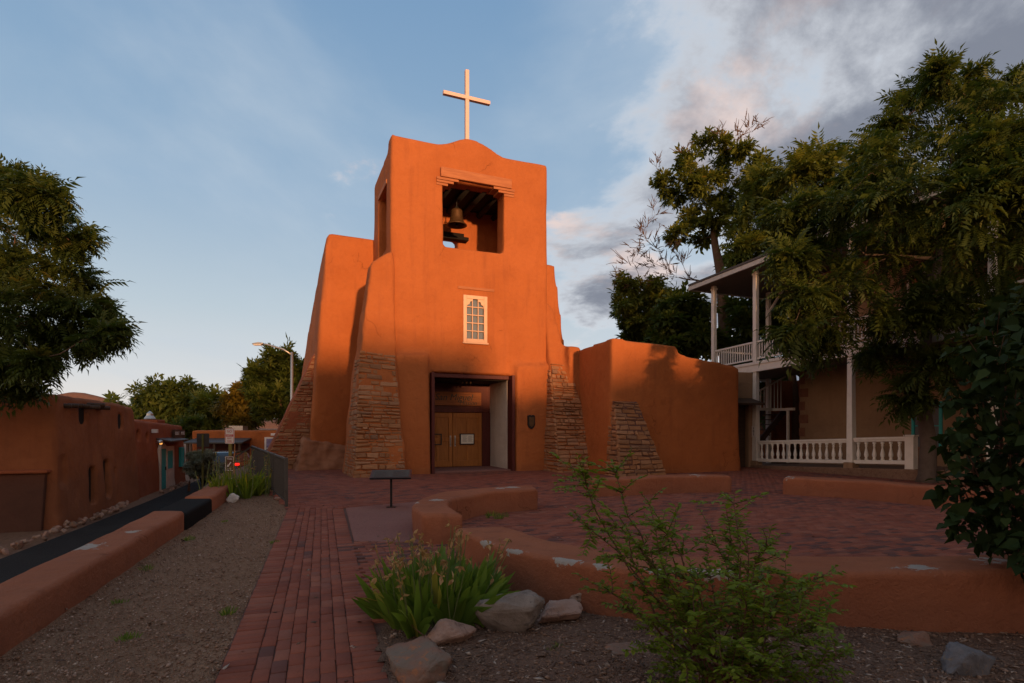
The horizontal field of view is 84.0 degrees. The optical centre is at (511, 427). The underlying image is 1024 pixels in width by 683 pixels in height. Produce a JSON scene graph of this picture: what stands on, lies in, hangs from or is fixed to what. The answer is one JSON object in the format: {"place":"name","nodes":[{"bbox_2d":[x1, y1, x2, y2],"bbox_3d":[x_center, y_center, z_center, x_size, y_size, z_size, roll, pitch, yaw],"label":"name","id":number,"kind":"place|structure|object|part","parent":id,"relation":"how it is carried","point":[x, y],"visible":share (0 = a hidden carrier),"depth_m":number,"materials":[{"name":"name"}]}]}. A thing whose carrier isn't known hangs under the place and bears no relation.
{"place":"outdoors","nodes":[
{"label":"outdoors","id":0,"kind":"place"},
{"bbox_2d":[0,479,210,583],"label":"street","id":1,"kind":"structure","parent":0,"point":[17,563],"depth_m":13.74,"materials":[{"name":"grey asphalt"}]},
{"bbox_2d":[197,433,208,488],"bbox_3d":[-12.402,1.410,22.820,0.480,2.380,0.040,0,0,-5],"label":"street sign","id":2,"kind":"object","parent":1,"relation":"on","point":[202,440],"visible":0.82,"depth_m":22.82,"materials":[{"name":"grey metal"}]},
{"bbox_2d":[197,451,249,482],"bbox_3d":[-14.012,1.870,28.356,1.810,1.460,4.585,0,0,-12],"label":"parked car","id":3,"kind":"object","parent":1,"relation":"on","point":[222,455],"visible":0.15,"depth_m":26.77,"materials":[{"name":"black paint"}]},
{"bbox_3d":[-13.264,1.440,28.048,0.095,0.360,2.600,0,0,-12],"label":"side window","id":4,"kind":"part","parent":3,"relation":"part of","materials":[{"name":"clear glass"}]},
{"bbox_2d":[225,427,233,477],"bbox_3d":[-7.922,1.290,15.990,0.300,2.620,0.060,0,0,14],"label":"street sign","id":5,"kind":"object","parent":1,"relation":"on","point":[229,436],"visible":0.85,"depth_m":15.97,"materials":[{"name":"white metal"}]},
{"bbox_2d":[0,429,276,558],"bbox_3d":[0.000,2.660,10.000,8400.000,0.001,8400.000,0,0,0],"label":"terrain","id":6,"kind":"structure","parent":0,"point":[7,540],"depth_m":14.35,"materials":[{"name":"soil"}]},
{"bbox_2d":[1,548,8,554],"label":"rubble stone","id":7,"kind":"object","parent":6,"relation":"on","point":[5,551],"visible":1,"depth_m":11.78,"materials":[{"name":"beige stone"}]},
{"bbox_2d":[13,540,22,549],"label":"rubble stone","id":8,"kind":"object","parent":6,"relation":"on","point":[19,544],"visible":0.95,"depth_m":12.47,"materials":[{"name":"stone"}]},
{"bbox_2d":[21,539,28,545],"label":"rubble stone","id":9,"kind":"object","parent":6,"relation":"on","point":[25,541],"visible":0.52,"depth_m":12.68,"materials":[{"name":"beige stone"}]},
{"bbox_2d":[42,531,50,536],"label":"rubble stone","id":10,"kind":"object","parent":6,"relation":"on","point":[46,533],"visible":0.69,"depth_m":13.69,"materials":[{"name":"beige stone"}]},
{"bbox_2d":[49,528,57,533],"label":"rubble stone","id":11,"kind":"object","parent":6,"relation":"on","point":[52,530],"visible":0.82,"depth_m":13.98,"materials":[{"name":"beige stone"}]},
{"bbox_2d":[53,525,60,533],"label":"rubble stone","id":12,"kind":"object","parent":6,"relation":"on","point":[58,527],"visible":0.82,"depth_m":14.36,"materials":[{"name":"stone"}]},
{"bbox_2d":[0,394,139,532],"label":"adobe house","id":13,"kind":"structure","parent":6,"relation":"on","point":[63,459],"depth_m":15.41,"materials":[{"name":"orange paint"}]},
{"bbox_2d":[0,153,147,419],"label":"broad tree","id":14,"kind":"object","parent":6,"relation":"on","point":[35,207],"visible":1,"depth_m":12.65,"materials":[{"name":"green plant"}]},
{"bbox_2d":[69,521,78,527],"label":"rubble stone","id":15,"kind":"object","parent":6,"relation":"on","point":[73,524],"visible":0.98,"depth_m":15.11,"materials":[{"name":"stone"}]},
{"bbox_2d":[0,511,183,656],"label":"street wall","id":16,"kind":"structure","parent":6,"relation":"on","point":[34,600],"depth_m":5.32,"materials":[{"name":"paint"}]},
{"bbox_2d":[98,390,157,419],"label":"leafy tree","id":17,"kind":"object","parent":6,"relation":"on","point":[113,397],"visible":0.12,"depth_m":67.10,"materials":[{"name":"green plant"}]},
{"bbox_2d":[134,411,188,497],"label":"adobe house","id":18,"kind":"structure","parent":6,"relation":"on","point":[160,453],"depth_m":24.20,"materials":[{"name":"orange paint"}]},
{"bbox_2d":[162,449,165,488],"bbox_3d":[-15.167,1.780,24.714,0.130,1.740,0.780,0,0,-18],"label":"door","id":19,"kind":"structure","parent":18,"relation":"in","point":[163,450],"depth_m":24.72,"materials":[{"name":"teal paint"}]},
{"bbox_2d":[168,450,172,468],"bbox_3d":[-15.463,1.420,25.666,0.105,0.800,0.800,0,0,-18],"label":"window","id":20,"kind":"structure","parent":18,"relation":"in","point":[170,453],"depth_m":25.77,"materials":[{"name":"teal paint"}]},
{"bbox_2d":[179,447,183,466],"bbox_3d":[-16.152,1.410,27.821,0.105,0.940,0.600,0,0,-18],"label":"window","id":21,"kind":"structure","parent":18,"relation":"in","point":[181,449],"depth_m":27.58,"materials":[{"name":"teal paint"}]},
{"bbox_2d":[123,373,226,424],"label":"leafy tree","id":22,"kind":"object","parent":6,"relation":"on","point":[167,399],"visible":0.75,"depth_m":56.39,"materials":[{"name":"green plant"}]},
{"bbox_2d":[158,499,211,529],"bbox_3d":[-5.740,2.023,9.959,0.562,1.356,2.239,0,0,-17],"label":"wall gap cover","id":23,"kind":"object","parent":6,"relation":"on","point":[194,511],"depth_m":9.81,"materials":[{"name":"black metal"}]},
{"bbox_2d":[168,412,205,458],"bbox_3d":[-22.516,0.724,39.982,4.113,3.988,2.718,0,0,35],"label":"leafy tree","id":24,"kind":"object","parent":6,"relation":"on","point":[188,423],"visible":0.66,"depth_m":39.24,"materials":[{"name":"green plant"}]},
{"bbox_2d":[181,384,225,429],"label":"leafy tree","id":25,"kind":"object","parent":6,"relation":"on","point":[201,403],"visible":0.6,"depth_m":48.94,"materials":[{"name":"green plant"}]},
{"bbox_2d":[182,448,227,490],"bbox_3d":[-12.244,1.723,23.153,2.685,1.853,1.498,0,0,17],"label":"sage bush","id":26,"kind":"object","parent":6,"relation":"on","point":[193,464],"visible":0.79,"depth_m":23.02,"materials":[{"name":"green plant"}]},
{"bbox_2d":[185,478,234,510],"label":"street wall","id":27,"kind":"structure","parent":6,"relation":"on","point":[217,496],"depth_m":11.62,"materials":[{"name":"paint"}]},
{"bbox_2d":[183,426,276,460],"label":"adobe building","id":28,"kind":"structure","parent":6,"relation":"on","point":[245,438],"depth_m":37.26,"materials":[{"name":"paint"}]},
{"bbox_2d":[264,437,272,450],"bbox_3d":[-15.674,1.550,37.511,1.200,1.900,0.155,0,0,-6],"label":"window","id":29,"kind":"structure","parent":28,"relation":"in","point":[267,440],"depth_m":37.40,"materials":[{"name":"white paint"}]},
{"bbox_2d":[207,380,262,429],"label":"leafy tree","id":30,"kind":"object","parent":6,"relation":"on","point":[233,408],"visible":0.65,"depth_m":44.94,"materials":[{"name":"green plant"}]},
{"bbox_2d":[237,331,303,426],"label":"leafy tree","id":31,"kind":"object","parent":6,"relation":"on","point":[266,376],"visible":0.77,"depth_m":41.07,"materials":[{"name":"green plant"}]},
{"bbox_2d":[276,357,303,426],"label":"leafy tree","id":32,"kind":"object","parent":6,"relation":"on","point":[302,360],"depth_m":46.65,"materials":[{"name":"green plant"}]},
{"bbox_2d":[59,392,264,428],"bbox_3d":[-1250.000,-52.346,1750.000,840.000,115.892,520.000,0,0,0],"label":"hill","id":33,"kind":"structure","parent":0,"point":[82,395],"depth_m":1710.60,"materials":[{"name":"brown soil"}]},
{"bbox_2d":[259,418,278,428],"bbox_3d":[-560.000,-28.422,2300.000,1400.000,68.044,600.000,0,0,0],"label":"hill","id":34,"kind":"structure","parent":0,"point":[269,425],"depth_m":2038.01,"materials":[{"name":"brown soil"}]},
{"bbox_2d":[214,508,387,682],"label":"path paving","id":35,"kind":"structure","parent":0,"point":[316,670],"depth_m":4.78,"materials":[{"name":"brick"}]},
{"bbox_2d":[215,508,299,682],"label":"path border","id":36,"kind":"object","parent":35,"relation":"on","point":[242,654],"visible":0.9,"depth_m":4.78,"materials":[{"name":"brick"}]},
{"bbox_2d":[332,508,388,682],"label":"path border","id":37,"kind":"object","parent":35,"relation":"on","point":[363,639],"visible":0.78,"depth_m":4.68,"materials":[{"name":"brick"}]},
{"bbox_2d":[344,509,409,633],"bbox_3d":[2.540,1.606,15.775,20.831,0.001,22.060,0,0,-11],"label":"paving bed","id":38,"kind":"object","parent":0,"point":[379,626],"depth_m":5.92,"materials":[{"name":"concrete"}]},
{"bbox_2d":[203,458,799,505],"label":"terrace","id":39,"kind":"structure","parent":0,"point":[242,468],"depth_m":22.90,"materials":[{"name":"soil"}]},
{"bbox_2d":[0,493,286,682],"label":"gravel bed","id":40,"kind":"object","parent":39,"relation":"on","point":[51,641],"visible":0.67,"depth_m":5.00,"materials":[{"name":"gravel"}]},
{"bbox_2d":[110,598,128,604],"bbox_3d":[-3.601,1.580,5.179,0.156,0.043,0.141,0,0,0],"label":"weed tuft","id":41,"kind":"object","parent":40,"relation":"on","point":[116,602],"visible":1,"depth_m":5.20,"materials":[{"name":"green plant"}]},
{"bbox_2d":[114,630,143,641],"bbox_3d":[-2.900,1.569,4.304,0.098,0.067,0.172,0,0,26],"label":"weed tuft","id":42,"kind":"object","parent":40,"relation":"on","point":[126,635],"visible":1,"depth_m":4.30,"materials":[{"name":"green plant"}]},
{"bbox_2d":[137,564,153,571],"bbox_3d":[-4.104,1.566,6.409,0.164,0.072,0.156,0,0,28],"label":"weed tuft","id":43,"kind":"object","parent":40,"relation":"on","point":[149,567],"visible":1,"depth_m":6.39,"materials":[{"name":"green plant"}]},
{"bbox_2d":[218,606,237,615],"bbox_3d":[-2.438,1.562,4.894,0.144,0.080,0.171,0,0,0],"label":"weed tuft","id":44,"kind":"object","parent":40,"relation":"on","point":[224,613],"visible":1,"depth_m":4.87,"materials":[{"name":"green plant"}]},
{"bbox_2d":[226,493,238,502],"bbox_3d":[-6.065,1.537,12.368,0.269,0.252,0.163,0,0,-14],"label":"rock","id":45,"kind":"object","parent":40,"relation":"on","point":[233,497],"visible":0.91,"depth_m":12.30,"materials":[{"name":"grey stone"}]},
{"bbox_2d":[195,450,271,498],"bbox_3d":[-6.442,1.073,13.442,1.371,1.147,2.370,0,0,0],"label":"flowering plant","id":46,"kind":"object","parent":40,"relation":"on","point":[247,485],"visible":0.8,"depth_m":13.14,"materials":[{"name":"green plant"}]},
{"bbox_2d":[222,445,287,506],"bbox_3d":[-7.242,1.356,15.512,0.949,1.513,9.667,0,0,-28],"label":"picket railing","id":47,"kind":"object","parent":39,"relation":"on","point":[279,476],"visible":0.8,"depth_m":13.35,"materials":[{"name":"grey metal"}]},
{"bbox_2d":[252,342,293,400],"bbox_3d":[-12.554,-0.960,30.000,2.228,7.120,0.320,0,0,0],"label":"street lamp","id":48,"kind":"object","parent":39,"relation":"on","point":[291,377],"visible":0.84,"depth_m":29.95,"materials":[{"name":"metal"}]},
{"bbox_2d":[346,502,418,543],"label":"concrete slab","id":49,"kind":"structure","parent":39,"relation":"on","point":[365,522],"depth_m":9.54,"materials":[{"name":"concrete"}]},
{"bbox_2d":[369,469,411,507],"bbox_3d":[-2.420,1.218,11.400,0.800,0.734,0.510,0,0,-8],"label":"lectern sign","id":50,"kind":"object","parent":49,"relation":"on","point":[390,474],"visible":1,"depth_m":11.36,"materials":[{"name":"black metal"}]},
{"bbox_2d":[267,69,740,477],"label":"adobe church","id":51,"kind":"structure","parent":39,"relation":"on","point":[427,351],"depth_m":20.74,"materials":[{"name":"paint"}]},
{"bbox_2d":[435,413,451,466],"bbox_3d":[-2.900,0.460,22.135,1.220,2.120,0.174,0,0,-23],"label":"door","id":52,"kind":"structure","parent":51,"relation":"in","point":[443,421],"depth_m":22.25,"materials":[{"name":"brown wood"}]},
{"bbox_2d":[446,196,466,228],"bbox_3d":[-2.142,-8.365,21.997,0.800,1.170,0.800,0,0,0],"label":"bell","id":53,"kind":"object","parent":51,"relation":"hanging from","point":[456,220],"visible":1,"depth_m":21.86,"materials":[{"name":"brown metal"}]},
{"bbox_2d":[452,413,481,466],"bbox_3d":[-1.770,0.460,22.615,1.215,2.120,0.174,0,0,-23],"label":"door","id":54,"kind":"structure","parent":51,"relation":"in","point":[462,423],"depth_m":22.61,"materials":[{"name":"brown wood"}]},
{"bbox_2d":[462,295,488,344],"bbox_3d":[-1.344,-3.920,20.682,0.980,1.760,0.225,0,0,-23],"label":"window","id":55,"kind":"structure","parent":51,"relation":"in","point":[474,307],"depth_m":20.69,"materials":[{"name":"beige paint"}]},
{"bbox_2d":[607,282,667,341],"bbox_3d":[7.898,-3.335,33.010,4.333,10.270,4.443,0,0,0],"label":"leafy tree","id":56,"kind":"object","parent":39,"relation":"on","point":[631,334],"visible":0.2,"depth_m":31.92,"materials":[{"name":"green plant"}]},
{"bbox_2d":[641,279,734,360],"bbox_3d":[8.564,-2.825,28.435,4.705,9.249,4.018,0,0,0],"label":"leafy tree","id":57,"kind":"object","parent":39,"relation":"on","point":[682,324],"visible":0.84,"depth_m":27.90,"materials":[{"name":"green plant"}]},
{"bbox_2d":[607,113,775,365],"bbox_3d":[10.054,-7.881,31.344,9.805,19.131,4.000,0,0,0],"label":"half bare tree","id":58,"kind":"object","parent":39,"relation":"on","point":[695,186],"visible":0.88,"depth_m":31.16,"materials":[{"name":"green plant"}]},
{"bbox_2d":[374,591,1023,682],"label":"mulch bed","id":59,"kind":"object","parent":39,"relation":"on","point":[386,631],"visible":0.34,"depth_m":3.97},
{"bbox_2d":[378,628,451,682],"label":"rock","id":60,"kind":"object","parent":59,"relation":"on","point":[423,659],"visible":1,"depth_m":3.64,"materials":[{"name":"grey stone"}]},
{"bbox_2d":[351,519,519,638],"bbox_3d":[-0.635,1.269,4.915,1.418,0.707,1.798,0,0,0],"label":"iris clump","id":61,"kind":"object","parent":59,"relation":"on","point":[421,594],"visible":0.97,"depth_m":4.60,"materials":[{"name":"green plant"}]},
{"bbox_2d":[427,618,475,644],"bbox_3d":[-0.452,1.539,4.263,0.395,0.246,0.256,0,0,-18],"label":"rock","id":62,"kind":"object","parent":59,"relation":"on","point":[444,631],"visible":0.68,"depth_m":4.17,"materials":[{"name":"stone"}]},
{"bbox_2d":[474,590,544,632],"bbox_3d":[-0.018,1.478,4.551,0.564,0.363,0.290,0,0,12],"label":"rock","id":63,"kind":"object","parent":59,"relation":"on","point":[519,611],"visible":0.87,"depth_m":4.44,"materials":[{"name":"grey stone"}]},
{"bbox_2d":[538,599,582,622],"bbox_3d":[0.396,1.524,4.705,0.398,0.192,0.266,0,0,-20],"label":"rock","id":64,"kind":"object","parent":59,"relation":"on","point":[561,610],"visible":1,"depth_m":4.63,"materials":[{"name":"brown stone"}]},
{"bbox_2d":[570,593,581,601],"bbox_3d":[0.639,1.563,5.028,0.437,0.292,0.198,0,0,-11],"label":"rock","id":65,"kind":"object","parent":59,"relation":"on","point":[577,596],"visible":0.14,"depth_m":4.92,"materials":[{"name":"stone"}]},
{"bbox_2d":[605,642,649,654],"bbox_3d":[0.815,1.607,4.071,0.404,0.103,0.218,0,0,-5],"label":"rock","id":66,"kind":"object","parent":59,"relation":"on","point":[614,648],"visible":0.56,"depth_m":4.06,"materials":[{"name":"grey stone"}]},
{"bbox_2d":[549,447,856,682],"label":"young shrub","id":67,"kind":"object","parent":59,"relation":"on","point":[738,656],"visible":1,"depth_m":3.29,"materials":[{"name":"green plant"}]},
{"bbox_2d":[897,631,933,646],"bbox_3d":[2.982,1.580,4.208,0.197,0.135,0.232,0,0,-44],"label":"rock","id":68,"kind":"object","parent":59,"relation":"on","point":[919,638],"visible":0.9,"depth_m":4.18,"materials":[{"name":"brown stone"}]},
{"bbox_2d":[940,642,995,676],"bbox_3d":[2.974,1.558,3.744,0.435,0.296,0.240,0,0,-30],"label":"rock","id":69,"kind":"object","parent":59,"relation":"on","point":[961,659],"visible":0.84,"depth_m":3.65,"materials":[{"name":"stone"}]},
{"bbox_2d":[456,526,1023,633],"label":"curved seat wall","id":70,"kind":"structure","parent":39,"relation":"on","point":[972,593],"depth_m":4.61,"materials":[{"name":"paint"}]},
{"bbox_2d":[738,372,764,466],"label":"passage gate","id":71,"kind":"structure","parent":39,"relation":"on","point":[746,401],"depth_m":23.06,"materials":[{"name":"beige paint"}]},
{"bbox_2d":[709,295,799,431],"bbox_3d":[13.864,-3.866,29.823,6.571,11.331,5.579,0,0,0],"label":"leafy tree","id":72,"kind":"object","parent":39,"relation":"on","point":[740,318],"visible":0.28,"depth_m":28.88,"materials":[{"name":"green plant"}]},
{"bbox_2d":[714,121,915,458],"bbox_3d":[14.800,-6.499,27.540,9.890,16.624,6.309,0,0,0],"label":"leafy tree","id":73,"kind":"object","parent":39,"relation":"on","point":[806,165],"visible":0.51,"depth_m":27.10,"materials":[{"name":"green plant"}]},
{"bbox_2d":[688,190,1023,487],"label":"porch house","id":74,"kind":"structure","parent":39,"relation":"on","point":[841,432],"depth_m":22.24,"materials":[{"name":"tan stucco"},{"name":"white painted wood"},{"name":"brick"}]},
{"bbox_2d":[911,401,942,449],"bbox_3d":[14.186,-0.060,19.457,0.200,1.660,1.120,0,0,-23],"label":"window","id":75,"kind":"structure","parent":74,"relation":"in","point":[938,414],"depth_m":19.18,"materials":[{"name":"teal paint"}]},
{"bbox_2d":[907,264,951,331],"bbox_3d":[14.252,-4.170,19.377,0.140,2.440,1.480,0,0,-23],"label":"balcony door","id":76,"kind":"structure","parent":74,"relation":"in","point":[909,286],"depth_m":19.82,"materials":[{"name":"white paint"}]},
{"bbox_2d":[749,39,1023,482],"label":"broad tree","id":77,"kind":"object","parent":39,"relation":"on","point":[979,180],"visible":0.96,"depth_m":15.05,"materials":[{"name":"green plant"}]},
{"bbox_2d":[0,0,1023,418],"label":"sky","id":78,"kind":"structure","parent":0,"point":[221,144],"materials":[{"name":"blue"}]},
{"bbox_2d":[269,467,1023,623],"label":"plaza paving","id":79,"kind":"structure","parent":0,"point":[870,528],"depth_m":10.54,"materials":[{"name":"brick"}]},
{"bbox_2d":[412,485,537,544],"bbox_3d":[-0.724,1.451,9.889,1.491,0.564,4.279,0,0,20],"label":"curved bench","id":80,"kind":"object","parent":79,"relation":"on","point":[432,514],"visible":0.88,"depth_m":9.80,"materials":[{"name":"paint"}]},
{"bbox_2d":[485,511,508,518],"bbox_3d":[-0.272,1.536,10.136,0.464,0.134,0.509,0,0,0],"label":"weed patch","id":81,"kind":"object","parent":79,"relation":"on","point":[499,516],"visible":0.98,"depth_m":10.09,"materials":[{"name":"green plant"}]},
{"bbox_2d":[21,503,1023,682],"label":"leaf litter","id":82,"kind":"object","parent":79,"relation":"on","point":[131,672],"visible":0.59,"depth_m":4.32,"materials":[{"name":"brown plant"}]},
{"bbox_2d":[586,474,731,496],"bbox_3d":[3.671,1.447,13.972,3.861,0.565,0.700,0,0,-16],"label":"plaza bench","id":83,"kind":"object","parent":79,"relation":"on","point":[676,483],"visible":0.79,"depth_m":13.77,"materials":[{"name":"paint"}]},
{"bbox_2d":[783,476,1023,518],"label":"plaza bench","id":84,"kind":"object","parent":79,"relation":"on","point":[888,491],"visible":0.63,"depth_m":12.61,"materials":[{"name":"paint"}]},
{"bbox_2d":[922,282,1023,584],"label":"lilac bush","id":85,"kind":"object","parent":79,"relation":"on","point":[996,386],"visible":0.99,"depth_m":4.38,"materials":[{"name":"green plant"}]}
]}

